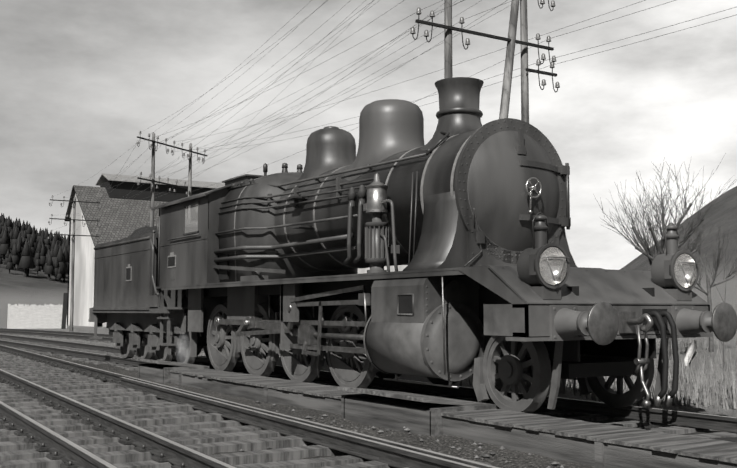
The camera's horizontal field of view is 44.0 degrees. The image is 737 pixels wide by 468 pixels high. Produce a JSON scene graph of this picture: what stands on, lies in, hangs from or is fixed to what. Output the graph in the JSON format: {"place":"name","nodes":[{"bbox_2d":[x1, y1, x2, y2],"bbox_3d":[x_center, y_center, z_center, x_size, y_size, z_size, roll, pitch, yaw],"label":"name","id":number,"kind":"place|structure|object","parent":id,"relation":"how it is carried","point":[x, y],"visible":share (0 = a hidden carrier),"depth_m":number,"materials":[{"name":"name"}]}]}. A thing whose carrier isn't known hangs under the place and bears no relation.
{"place":"outdoors","nodes":[
{"label":"outdoors","id":0,"kind":"place"},
{"bbox_2d":[0,328,736,467],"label":"track","id":1,"kind":"structure","parent":0,"point":[104,419],"depth_m":10.61,"materials":[{"name":"metal"}]},
{"bbox_2d":[88,77,736,413],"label":"locomotive","id":2,"kind":"object","parent":1,"relation":"on","point":[463,213],"visible":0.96,"depth_m":12.45,"materials":[{"name":"paint"}]},
{"bbox_2d":[0,186,736,467],"bbox_3d":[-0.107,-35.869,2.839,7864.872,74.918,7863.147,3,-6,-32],"label":"terrain","id":3,"kind":"structure","parent":0,"point":[17,287],"depth_m":25.23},
{"bbox_2d":[0,213,68,281],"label":"hill vegetation","id":4,"kind":"object","parent":3,"relation":"on","point":[26,247],"visible":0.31,"depth_m":274.50,"materials":[{"name":"black plant"}]},
{"bbox_2d":[64,173,407,326],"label":"building","id":5,"kind":"structure","parent":3,"relation":"on","point":[125,221],"depth_m":80.81,"materials":[{"name":"tile"}]},
{"bbox_2d":[48,0,559,330],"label":"utility poles","id":6,"kind":"object","parent":3,"relation":"on","point":[511,40],"visible":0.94,"depth_m":21.44,"materials":[{"name":"grey wood"}]},
{"bbox_2d":[60,0,735,231],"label":"wires","id":7,"kind":"object","parent":6,"relation":"attached to","point":[347,88],"visible":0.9,"depth_m":27.95,"materials":[{"name":"grey metal"}]},
{"bbox_2d":[52,371,563,467],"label":"ballast stones","id":8,"kind":"object","parent":3,"relation":"on","point":[492,453],"visible":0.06,"depth_m":9.42,"materials":[{"name":"grey gravel"}]},
{"bbox_2d":[7,293,696,365],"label":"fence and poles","id":9,"kind":"object","parent":3,"relation":"on","point":[61,310],"visible":0.92,"depth_m":67.18,"materials":[{"name":"white wood"}]},
{"bbox_2d":[135,358,736,467],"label":"wooden walkway","id":10,"kind":"structure","parent":3,"relation":"on","point":[600,445],"depth_m":9.72,"materials":[{"name":"grey wood"}]},
{"bbox_2d":[459,298,736,409],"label":"dry grass","id":11,"kind":"structure","parent":3,"relation":"on","point":[705,385],"depth_m":14.47,"materials":[{"name":"grey plant"}]},
{"bbox_2d":[593,153,736,380],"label":"bare trees","id":12,"kind":"object","parent":3,"relation":"on","point":[647,251],"visible":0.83,"depth_m":25.48,"materials":[{"name":"grey plant"}]},
{"bbox_2d":[0,0,736,366],"label":"sky","id":13,"kind":"structure","parent":0,"point":[80,80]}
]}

